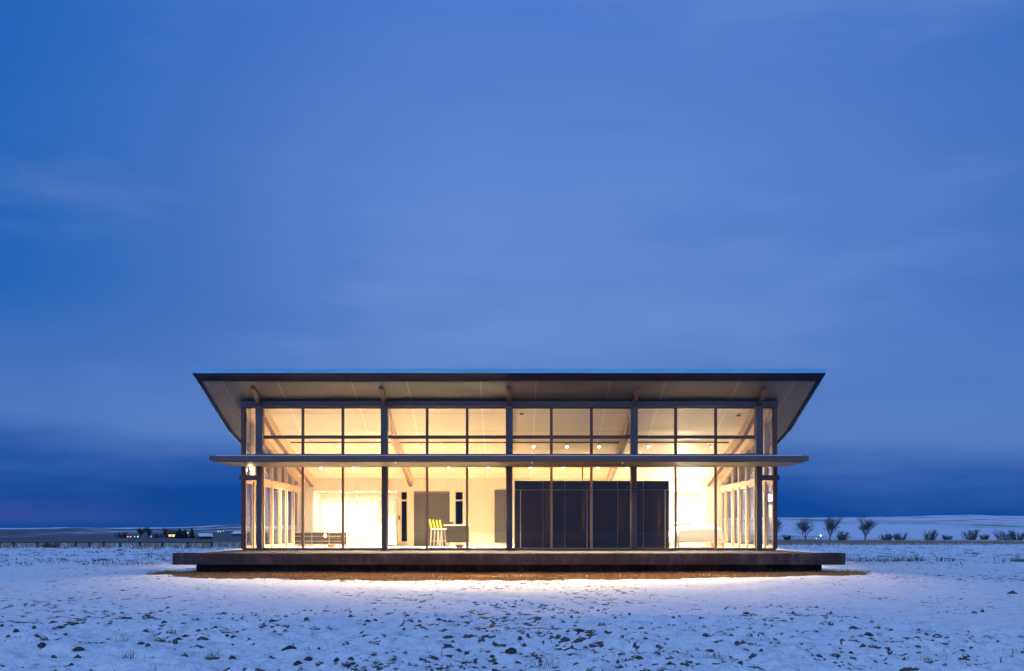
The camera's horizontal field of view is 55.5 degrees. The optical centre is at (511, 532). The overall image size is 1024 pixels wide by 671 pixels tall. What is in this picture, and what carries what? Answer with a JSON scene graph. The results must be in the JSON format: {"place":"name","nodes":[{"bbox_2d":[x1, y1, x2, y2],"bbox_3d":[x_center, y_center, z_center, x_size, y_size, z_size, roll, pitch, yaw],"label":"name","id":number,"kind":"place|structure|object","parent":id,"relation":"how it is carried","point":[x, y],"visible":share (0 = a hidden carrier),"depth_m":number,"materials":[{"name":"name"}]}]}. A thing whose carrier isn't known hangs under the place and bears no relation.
{"place":"outdoors","nodes":[
{"label":"outdoors","id":0,"kind":"place"},
{"bbox_2d":[172,369,844,573],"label":"glass house","id":1,"kind":"structure","parent":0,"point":[579,512],"depth_m":28.51,"materials":[{"name":"glass"}]},
{"bbox_2d":[245,407,254,454],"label":"clerestory window","id":2,"kind":"structure","parent":1,"relation":"in","point":[246,408],"depth_m":28.51,"materials":[{"name":"brown wood"}]},
{"bbox_2d":[247,481,252,547],"bbox_3d":[-7.880,-0.501,29.075,0.060,2.033,0.798,0,0,0],"label":"glazed door","id":3,"kind":"structure","parent":1,"relation":"in","point":[248,482],"depth_m":29.40,"materials":[{"name":"brown wood"}]},
{"bbox_2d":[245,467,255,548],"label":"corner window","id":4,"kind":"structure","parent":1,"relation":"in","point":[245,467],"depth_m":28.51,"materials":[{"name":"brown wood"}]},
{"bbox_2d":[250,410,251,468],"bbox_3d":[-7.806,-2.764,29.050,0.057,1.755,0.060,0,0,0],"label":"corner lamp","id":5,"kind":"object","parent":1,"relation":"hanging from","point":[250,434],"visible":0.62,"depth_m":29.05,"materials":[{"name":"brown wood"}]},
{"bbox_2d":[251,423,252,474],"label":"side window","id":6,"kind":"structure","parent":1,"relation":"in","point":[251,423],"depth_m":29.44,"materials":[{"name":"brown wood"}]},
{"bbox_2d":[265,484,270,547],"bbox_3d":[-7.880,-0.501,31.250,0.060,2.033,0.948,0,0,0],"label":"glazed door","id":7,"kind":"structure","parent":1,"relation":"in","point":[269,486],"depth_m":31.65,"materials":[{"name":"brown wood"}]},
{"bbox_2d":[265,450,270,480],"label":"side window","id":8,"kind":"structure","parent":1,"relation":"in","point":[269,450],"depth_m":31.69,"materials":[{"name":"brown wood"}]},
{"bbox_2d":[273,486,278,547],"bbox_3d":[-7.880,-0.501,32.350,0.060,2.033,0.948,0,0,0],"label":"glazed door","id":9,"kind":"structure","parent":1,"relation":"in","point":[274,545],"depth_m":32.75,"materials":[{"name":"brown wood"}]},
{"bbox_2d":[274,467,278,481],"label":"side window","id":10,"kind":"structure","parent":1,"relation":"in","point":[277,467],"depth_m":32.79,"materials":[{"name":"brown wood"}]},
{"bbox_2d":[263,467,302,548],"bbox_3d":[-6.722,-0.721,28.550,1.175,2.428,0.076,0,0,0],"label":"window","id":11,"kind":"structure","parent":1,"relation":"in","point":[263,467],"depth_m":28.51,"materials":[{"name":"brown wood"}]},
{"bbox_2d":[264,407,302,454],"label":"clerestory window","id":12,"kind":"structure","parent":1,"relation":"in","point":[265,436],"depth_m":28.51,"materials":[{"name":"brown wood"}]},
{"bbox_2d":[281,488,285,546],"bbox_3d":[-7.880,-0.501,33.375,0.060,2.033,0.798,0,0,0],"label":"glazed door","id":13,"kind":"structure","parent":1,"relation":"in","point":[282,545],"depth_m":33.70,"materials":[{"name":"brown wood"}]},
{"bbox_2d":[281,468,285,483],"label":"side window","id":14,"kind":"structure","parent":1,"relation":"in","point":[284,468],"depth_m":33.74,"materials":[{"name":"brown wood"}]},
{"bbox_2d":[288,489,292,546],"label":"glazed door","id":15,"kind":"structure","parent":1,"relation":"in","point":[290,544],"depth_m":34.81,"materials":[{"name":"brown wood"}]},
{"bbox_2d":[295,490,297,545],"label":"glazed door","id":16,"kind":"structure","parent":1,"relation":"in","point":[296,491],"depth_m":35.66,"materials":[{"name":"brown wood"}]},
{"bbox_2d":[294,532,348,546],"bbox_3d":[-6.592,0.253,33.719,1.807,0.530,0.482,0,0,0],"label":"cabinet","id":17,"kind":"object","parent":1,"relation":"on","point":[320,538],"visible":0.88,"depth_m":33.48,"materials":[{"name":"wood"}]},
{"bbox_2d":[303,467,342,548],"bbox_3d":[-5.548,-0.721,28.550,1.175,2.428,0.076,0,0,0],"label":"window","id":18,"kind":"structure","parent":1,"relation":"in","point":[303,467],"depth_m":28.51,"materials":[{"name":"brown wood"}]},
{"bbox_2d":[303,407,342,454],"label":"clerestory window","id":19,"kind":"structure","parent":1,"relation":"in","point":[304,436],"depth_m":28.51,"materials":[{"name":"brown wood"}]},
{"bbox_2d":[306,547,375,547],"bbox_3d":[-5.668,0.511,32.250,2.200,0.012,1.600,0,0,0],"label":"rug","id":20,"kind":"object","parent":1,"relation":"on","point":[340,547],"visible":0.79,"depth_m":31.95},
{"bbox_2d":[343,407,380,454],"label":"clerestory window","id":21,"kind":"structure","parent":1,"relation":"in","point":[344,436],"depth_m":28.51,"materials":[{"name":"brown wood"}]},
{"bbox_2d":[343,467,381,548],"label":"window","id":22,"kind":"structure","parent":1,"relation":"in","point":[343,467],"depth_m":28.51,"materials":[{"name":"brown wood"}]},
{"bbox_2d":[378,501,381,524],"bbox_3d":[-4.949,-0.746,37.331,0.380,0.916,0.035,0,0,0],"label":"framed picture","id":23,"kind":"object","parent":1,"relation":"attached to","point":[379,512],"visible":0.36,"depth_m":37.31,"materials":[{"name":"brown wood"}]},
{"bbox_2d":[388,499,397,545],"bbox_3d":[-4.390,-0.343,35.445,0.380,1.720,0.670,0,0,0],"label":"refrigerator","id":24,"kind":"object","parent":1,"relation":"on","point":[392,522],"visible":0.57,"depth_m":35.15,"materials":[{"name":"white paint"}]},
{"bbox_2d":[401,491,406,545],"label":"narrow window","id":25,"kind":"structure","parent":1,"relation":"in","point":[403,493],"depth_m":35.89,"materials":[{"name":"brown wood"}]},
{"bbox_2d":[387,467,426,548],"bbox_3d":[-3.078,-0.721,28.550,1.175,2.428,0.076,0,0,0],"label":"window","id":26,"kind":"structure","parent":1,"relation":"in","point":[387,467],"depth_m":28.51,"materials":[{"name":"brown wood"}]},
{"bbox_2d":[388,407,426,454],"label":"clerestory window","id":27,"kind":"structure","parent":1,"relation":"in","point":[389,436],"depth_m":28.51,"materials":[{"name":"brown wood"}]},
{"bbox_2d":[414,491,449,545],"bbox_3d":[-2.955,-0.498,35.855,1.310,2.015,0.070,0,0,0],"label":"sliding door","id":28,"kind":"structure","parent":1,"relation":"in","point":[438,501],"depth_m":35.83,"materials":[{"name":"wood"}]},
{"bbox_2d":[429,519,439,547],"bbox_3d":[-2.557,0.049,32.000,0.350,0.938,0.357,0,0,0],"label":"bar stool","id":29,"kind":"object","parent":1,"relation":"on","point":[430,524],"visible":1,"depth_m":31.94,"materials":[{"name":"white paint"}]},
{"bbox_2d":[432,519,442,547],"bbox_3d":[-2.487,0.049,32.550,0.350,0.938,0.357,0,0,0],"label":"bar stool","id":30,"kind":"object","parent":1,"relation":"on","point":[433,522],"visible":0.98,"depth_m":32.40,"materials":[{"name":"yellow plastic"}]},
{"bbox_2d":[436,520,445,546],"bbox_3d":[-2.417,0.049,33.100,0.350,0.938,0.357,0,0,0],"label":"bar stool","id":31,"kind":"object","parent":1,"relation":"on","point":[437,533],"visible":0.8,"depth_m":32.95,"materials":[{"name":"yellow plastic"}]},
{"bbox_2d":[427,467,466,548],"bbox_3d":[-1.902,-0.721,28.550,1.175,2.428,0.076,0,0,0],"label":"window","id":32,"kind":"structure","parent":1,"relation":"in","point":[427,467],"depth_m":28.51,"materials":[{"name":"brown wood"}]},
{"bbox_2d":[427,407,466,454],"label":"clerestory window","id":33,"kind":"structure","parent":1,"relation":"in","point":[428,436],"depth_m":28.51,"materials":[{"name":"brown wood"}]},
{"bbox_2d":[443,525,470,546],"bbox_3d":[-1.860,0.133,33.050,0.880,0.770,0.800,0,0,0],"label":"kitchen counter","id":34,"kind":"object","parent":1,"relation":"on","point":[456,533],"visible":0.87,"depth_m":32.70,"materials":[{"name":"white paint"}]},
{"bbox_2d":[455,491,462,545],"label":"narrow window","id":35,"kind":"structure","parent":1,"relation":"in","point":[458,494],"depth_m":35.89,"materials":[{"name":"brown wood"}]},
{"bbox_2d":[467,407,505,454],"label":"clerestory window","id":36,"kind":"structure","parent":1,"relation":"in","point":[468,436],"depth_m":28.51,"materials":[{"name":"brown wood"}]},
{"bbox_2d":[467,467,506,548],"bbox_3d":[-0.727,-0.721,28.550,1.175,2.428,0.076,0,0,0],"label":"window","id":37,"kind":"structure","parent":1,"relation":"in","point":[467,467],"depth_m":28.51,"materials":[{"name":"brown wood"}]},
{"bbox_2d":[290,442,728,447],"bbox_3d":[-0.080,-2.820,31.496,14.200,0.195,0.124,0,0,0],"label":"track light","id":38,"kind":"object","parent":1,"relation":"attached to","point":[464,446],"visible":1,"depth_m":31.48,"materials":[{"name":"black metal"}]},
{"bbox_2d":[320,467,698,468],"bbox_3d":[-0.080,-2.291,33.946,14.200,0.175,0.124,0,0,0],"label":"track light","id":39,"kind":"object","parent":1,"relation":"attached to","point":[531,467],"visible":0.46,"depth_m":33.91,"materials":[{"name":"white metal"}]},
{"bbox_2d":[512,467,550,548],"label":"window","id":40,"kind":"structure","parent":1,"relation":"in","point":[550,467],"depth_m":28.51,"materials":[{"name":"brown wood"}]},
{"bbox_2d":[513,407,550,454],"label":"clerestory window","id":41,"kind":"structure","parent":1,"relation":"in","point":[514,436],"depth_m":28.51,"materials":[{"name":"brown wood"}]},
{"bbox_2d":[551,467,590,548],"bbox_3d":[1.743,-0.721,28.550,1.175,2.428,0.076,0,0,0],"label":"window","id":42,"kind":"structure","parent":1,"relation":"in","point":[551,467],"depth_m":28.51,"materials":[{"name":"brown wood"}]},
{"bbox_2d":[551,407,590,454],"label":"clerestory window","id":43,"kind":"structure","parent":1,"relation":"in","point":[552,436],"depth_m":28.51,"materials":[{"name":"grey metal"}]},
{"bbox_2d":[591,407,629,454],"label":"clerestory window","id":44,"kind":"structure","parent":1,"relation":"in","point":[592,436],"depth_m":28.51,"materials":[{"name":"grey metal"}]},
{"bbox_2d":[591,467,630,548],"bbox_3d":[2.917,-0.721,28.550,1.175,2.428,0.076,0,0,0],"label":"window","id":45,"kind":"structure","parent":1,"relation":"in","point":[591,467],"depth_m":28.51,"materials":[{"name":"brown metal"}]},
{"bbox_2d":[637,467,675,548],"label":"window","id":46,"kind":"structure","parent":1,"relation":"in","point":[674,467],"depth_m":28.51,"materials":[{"name":"brown metal"}]},
{"bbox_2d":[638,407,675,454],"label":"clerestory window","id":47,"kind":"structure","parent":1,"relation":"in","point":[639,436],"depth_m":28.51,"materials":[{"name":"grey wood"}]},
{"bbox_2d":[680,505,687,546],"bbox_3d":[6.201,-0.233,35.100,0.300,1.500,0.295,0,0,0],"label":"floor lamp","id":48,"kind":"object","parent":1,"relation":"on","point":[683,510],"visible":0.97,"depth_m":34.97,"materials":[{"name":"white paint"}]},
{"bbox_2d":[676,467,715,548],"bbox_3d":[5.388,-0.721,28.550,1.175,2.428,0.076,0,0,0],"label":"window","id":49,"kind":"structure","parent":1,"relation":"in","point":[676,467],"depth_m":28.51,"materials":[{"name":"brown metal"}]},
{"bbox_2d":[676,407,715,454],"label":"clerestory window","id":50,"kind":"structure","parent":1,"relation":"in","point":[677,436],"depth_m":28.51,"materials":[{"name":"grey metal"}]},
{"bbox_2d":[669,522,726,547],"bbox_3d":[6.296,0.087,33.350,1.729,0.860,1.940,0,0,0],"label":"sofa","id":51,"kind":"object","parent":1,"relation":"on","point":[698,532],"visible":0.88,"depth_m":32.47,"materials":[{"name":"fabric"}]},
{"bbox_2d":[721,490,724,545],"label":"glazed door","id":52,"kind":"structure","parent":1,"relation":"in","point":[723,491],"depth_m":35.66,"materials":[{"name":"brown wood"}]},
{"bbox_2d":[727,489,730,546],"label":"glazed door","id":53,"kind":"structure","parent":1,"relation":"in","point":[728,544],"depth_m":34.81,"materials":[{"name":"brown wood"}]},
{"bbox_2d":[716,407,754,454],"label":"clerestory window","id":54,"kind":"structure","parent":1,"relation":"in","point":[717,436],"depth_m":28.51,"materials":[{"name":"grey metal"}]},
{"bbox_2d":[733,488,737,546],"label":"glazed door","id":55,"kind":"structure","parent":1,"relation":"in","point":[734,489],"depth_m":33.70,"materials":[{"name":"brown wood"}]},
{"bbox_2d":[733,468,737,483],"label":"side window","id":56,"kind":"structure","parent":1,"relation":"in","point":[733,468],"depth_m":33.74,"materials":[{"name":"brown wood"}]},
{"bbox_2d":[716,467,755,548],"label":"window","id":57,"kind":"structure","parent":1,"relation":"in","point":[716,467],"depth_m":28.51,"materials":[{"name":"grey metal"}]},
{"bbox_2d":[740,467,744,481],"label":"side window","id":58,"kind":"structure","parent":1,"relation":"in","point":[740,467],"depth_m":32.79,"materials":[{"name":"brown wood"}]},
{"bbox_2d":[740,486,745,547],"bbox_3d":[7.720,-0.501,32.350,0.060,2.033,0.948,0,0,0],"label":"glazed door","id":59,"kind":"structure","parent":1,"relation":"in","point":[744,487],"depth_m":32.75,"materials":[{"name":"brown wood"}]},
{"bbox_2d":[748,484,753,547],"bbox_3d":[7.720,-0.501,31.250,0.060,2.033,0.948,0,0,0],"label":"glazed door","id":60,"kind":"structure","parent":1,"relation":"in","point":[749,486],"depth_m":31.65,"materials":[{"name":"brown wood"}]},
{"bbox_2d":[748,450,753,480],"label":"side window","id":61,"kind":"structure","parent":1,"relation":"in","point":[749,479],"depth_m":31.69,"materials":[{"name":"brown wood"}]},
{"bbox_2d":[766,423,767,474],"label":"side window","id":62,"kind":"structure","parent":1,"relation":"in","point":[766,423],"depth_m":29.44,"materials":[{"name":"brown wood"}]},
{"bbox_2d":[762,467,773,548],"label":"corner window","id":63,"kind":"structure","parent":1,"relation":"in","point":[772,467],"depth_m":28.51,"materials":[{"name":"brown wood"}]},
{"bbox_2d":[763,407,773,454],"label":"clerestory window","id":64,"kind":"structure","parent":1,"relation":"in","point":[772,408],"depth_m":28.51,"materials":[{"name":"grey metal"}]},
{"bbox_2d":[766,481,771,547],"bbox_3d":[7.720,-0.501,29.075,0.060,2.033,0.798,0,0,0],"label":"glazed door","id":65,"kind":"structure","parent":1,"relation":"in","point":[770,482],"depth_m":29.40,"materials":[{"name":"brown wood"}]},
{"bbox_2d":[0,544,1023,670],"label":"snow field","id":66,"kind":"structure","parent":0,"point":[916,594],"depth_m":11.74,"materials":[{"name":"snow"}]},
{"bbox_2d":[37,642,45,647],"bbox_3d":[-4.051,0.969,8.397,0.067,0.046,0.082,0,0,33],"label":"soil clod","id":67,"kind":"object","parent":66,"relation":"on","point":[41,645],"visible":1,"depth_m":8.38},
{"bbox_2d":[63,622,82,625],"bbox_3d":[-4.938,1.015,10.849,0.246,0.036,0.231,0,0,20],"label":"soil clod","id":68,"kind":"object","parent":66,"relation":"on","point":[71,623],"visible":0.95,"depth_m":10.80,"materials":[{"name":"soil"}]},
{"bbox_2d":[71,646,84,650],"bbox_3d":[-3.691,0.991,8.280,0.110,0.034,0.052,0,0,-32],"label":"soil clod","id":69,"kind":"object","parent":66,"relation":"on","point":[78,648],"visible":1,"depth_m":8.27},
{"bbox_2d":[0,542,212,547],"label":"rail fence","id":70,"kind":"object","parent":66,"relation":"on","point":[162,544],"visible":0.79,"depth_m":65.90,"materials":[{"name":"wood"}]},
{"bbox_2d":[117,647,147,658],"bbox_3d":[-2.997,0.986,7.672,0.286,0.166,0.341,0,0,0],"label":"grass tuft","id":71,"kind":"object","parent":66,"relation":"on","point":[132,655],"visible":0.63,"depth_m":7.70,"materials":[{"name":"plant"}]},
{"bbox_2d":[154,638,165,641],"bbox_3d":[-3.306,1.010,9.139,0.122,0.039,0.070,0,0,2],"label":"soil clod","id":72,"kind":"object","parent":66,"relation":"on","point":[160,640],"visible":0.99,"depth_m":9.12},
{"bbox_2d":[205,654,218,659],"bbox_3d":[-2.456,1.023,7.992,0.133,0.042,0.056,0,0,6],"label":"soil clod","id":73,"kind":"object","parent":66,"relation":"on","point":[214,657],"visible":0.99,"depth_m":7.98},
{"bbox_2d":[281,645,295,650],"bbox_3d":[-1.916,1.003,8.369,0.135,0.062,0.101,0,0,-22],"label":"soil clod","id":74,"kind":"object","parent":66,"relation":"on","point":[288,647],"visible":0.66,"depth_m":8.36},
{"bbox_2d":[424,655,437,658],"bbox_3d":[-0.641,0.986,7.705,0.117,0.031,0.073,0,0,-8],"label":"soil clod","id":75,"kind":"object","parent":66,"relation":"on","point":[432,657],"visible":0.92,"depth_m":7.68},
{"bbox_2d":[145,569,871,581],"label":"bare turf","id":76,"kind":"structure","parent":66,"relation":"on","point":[308,575],"depth_m":23.45,"materials":[{"name":"brown plant"}]},
{"bbox_2d":[505,647,516,653],"bbox_3d":[-0.009,0.988,8.150,0.100,0.049,0.092,0,0,0],"label":"soil clod","id":77,"kind":"object","parent":66,"relation":"on","point":[511,650],"visible":1,"depth_m":8.13,"materials":[{"name":"soil"}]},
{"bbox_2d":[0,544,1023,565],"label":"mown stubble","id":78,"kind":"object","parent":66,"relation":"on","point":[146,563],"visible":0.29,"depth_m":37.25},
{"bbox_2d":[0,539,1023,548],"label":"tall dry grass","id":79,"kind":"structure","parent":66,"relation":"on","point":[782,542],"depth_m":81.49,"materials":[{"name":"plant"}]},
{"bbox_2d":[2,599,1023,670],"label":"soil crumbs","id":80,"kind":"object","parent":66,"relation":"on","point":[491,659],"visible":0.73,"depth_m":9.22,"materials":[{"name":"soil"}]},
{"bbox_2d":[29,579,1023,670],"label":"field stubble","id":81,"kind":"object","parent":66,"relation":"on","point":[590,603],"visible":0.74,"depth_m":10.64,"materials":[{"name":"plant"}]},
{"bbox_2d":[529,651,558,668],"bbox_3d":[0.242,0.983,7.347,0.343,0.168,0.513,0,0,25],"label":"grass tuft","id":82,"kind":"object","parent":66,"relation":"on","point":[545,663],"visible":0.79,"depth_m":7.40,"materials":[{"name":"plant"}]},
{"bbox_2d":[703,648,728,658],"bbox_3d":[1.572,0.968,7.723,0.374,0.158,0.343,0,0,-32],"label":"grass tuft","id":83,"kind":"object","parent":66,"relation":"on","point":[709,656],"visible":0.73,"depth_m":7.71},
{"bbox_2d":[845,555,1023,561],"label":"weed line","id":84,"kind":"object","parent":66,"relation":"on","point":[916,558],"visible":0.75,"depth_m":34.96,"materials":[{"name":"plant"}]},
{"bbox_2d":[0,515,1023,544],"bbox_3d":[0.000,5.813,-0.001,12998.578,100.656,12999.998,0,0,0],"label":"hills","id":85,"kind":"structure","parent":0,"point":[917,527],"depth_m":763.89,"materials":[{"name":"snow"}]},
{"bbox_2d":[42,543,59,547],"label":"bare bush","id":86,"kind":"object","parent":85,"relation":"on","point":[46,545],"visible":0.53,"depth_m":63.67,"materials":[{"name":"brown plant"}]},
{"bbox_2d":[114,531,130,537],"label":"bare bush","id":87,"kind":"object","parent":85,"relation":"on","point":[123,534],"visible":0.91,"depth_m":428.80,"materials":[{"name":"brown plant"}]},
{"bbox_2d":[134,527,145,537],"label":"bare tree","id":88,"kind":"object","parent":85,"relation":"on","point":[140,532],"visible":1,"depth_m":430.04,"materials":[{"name":"black plant"}]},
{"bbox_2d":[143,525,152,537],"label":"bare tree","id":89,"kind":"object","parent":85,"relation":"on","point":[148,531],"visible":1,"depth_m":431.19,"materials":[{"name":"black plant"}]},
{"bbox_2d":[150,533,166,537],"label":"bare bush","id":90,"kind":"object","parent":85,"relation":"on","point":[155,535],"visible":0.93,"depth_m":430.09,"materials":[{"name":"brown plant"}]},
{"bbox_2d":[165,530,182,537],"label":"farm shed","id":91,"kind":"structure","parent":85,"relation":"on","point":[170,533],"depth_m":437.50,"materials":[{"name":"grey"}]},
{"bbox_2d":[175,528,183,537],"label":"conifer","id":92,"kind":"object","parent":85,"relation":"on","point":[178,534],"visible":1,"depth_m":419.30,"materials":[{"name":"green plant"}]},
{"bbox_2d":[182,529,188,537],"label":"conifer","id":93,"kind":"object","parent":85,"relation":"on","point":[184,535],"visible":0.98,"depth_m":424.54,"materials":[{"name":"green plant"}]},
{"bbox_2d":[189,527,194,537],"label":"conifer","id":94,"kind":"object","parent":85,"relation":"on","point":[191,534],"visible":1,"depth_m":419.52,"materials":[{"name":"green plant"}]},
{"bbox_2d":[196,533,212,538],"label":"farm shed","id":95,"kind":"structure","parent":85,"relation":"on","point":[204,536],"depth_m":398.43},
{"bbox_2d":[231,531,240,536],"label":"farm shed","id":96,"kind":"structure","parent":85,"relation":"on","point":[236,533],"depth_m":468.27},
{"bbox_2d":[769,518,783,534],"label":"bare tree","id":97,"kind":"object","parent":85,"relation":"on","point":[778,523],"visible":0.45,"depth_m":348.91,"materials":[{"name":"brown plant"}]},
{"bbox_2d":[782,535,792,539],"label":"bare bush","id":98,"kind":"object","parent":85,"relation":"on","point":[789,537],"visible":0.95,"depth_m":353.91,"materials":[{"name":"brown plant"}]},
{"bbox_2d":[794,517,814,539],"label":"bare tree","id":99,"kind":"object","parent":85,"relation":"on","point":[804,526],"visible":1,"depth_m":349.49,"materials":[{"name":"brown plant"}]},
{"bbox_2d":[822,514,842,539],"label":"bare tree","id":100,"kind":"object","parent":85,"relation":"on","point":[831,526],"visible":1,"depth_m":349.71,"materials":[{"name":"brown plant"}]},
{"bbox_2d":[837,530,850,539],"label":"bare bush","id":101,"kind":"object","parent":85,"relation":"on","point":[843,536],"visible":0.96,"depth_m":350.70,"materials":[{"name":"brown plant"}]},
{"bbox_2d":[857,514,877,539],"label":"bare tree","id":102,"kind":"object","parent":85,"relation":"on","point":[868,525],"visible":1,"depth_m":351.43,"materials":[{"name":"brown plant"}]},
{"bbox_2d":[879,531,892,539],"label":"bare bush","id":103,"kind":"object","parent":85,"relation":"on","point":[887,537],"visible":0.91,"depth_m":349.71,"materials":[{"name":"brown plant"}]},
{"bbox_2d":[893,531,907,539],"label":"bare bush","id":104,"kind":"object","parent":85,"relation":"on","point":[898,536],"visible":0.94,"depth_m":351.86,"materials":[{"name":"brown plant"}]},
{"bbox_2d":[922,530,939,539],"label":"bare bush","id":105,"kind":"object","parent":85,"relation":"on","point":[932,535],"visible":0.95,"depth_m":349.31,"materials":[{"name":"brown plant"}]},
{"bbox_2d":[942,534,953,539],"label":"bare bush","id":106,"kind":"object","parent":85,"relation":"on","point":[946,537],"visible":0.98,"depth_m":359.43,"materials":[{"name":"brown plant"}]},
{"bbox_2d":[960,529,979,539],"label":"bare bush","id":107,"kind":"object","parent":85,"relation":"on","point":[972,534],"visible":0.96,"depth_m":353.71,"materials":[{"name":"brown plant"}]},
{"bbox_2d":[979,534,989,539],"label":"bare bush","id":108,"kind":"object","parent":85,"relation":"on","point":[985,537],"visible":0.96,"depth_m":364.63,"materials":[{"name":"brown plant"}]},
{"bbox_2d":[992,529,1015,539],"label":"bare bush","id":109,"kind":"object","parent":85,"relation":"on","point":[1007,535],"visible":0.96,"depth_m":349.88,"materials":[{"name":"brown plant"}]},
{"bbox_2d":[1009,531,1023,539],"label":"bare bush","id":110,"kind":"object","parent":85,"relation":"on","point":[1018,535],"visible":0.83,"depth_m":350.67,"materials":[{"name":"brown plant"}]},
{"bbox_2d":[0,0,1023,527],"label":"sky","id":111,"kind":"structure","parent":0,"point":[836,186],"materials":[{"name":"blue"}]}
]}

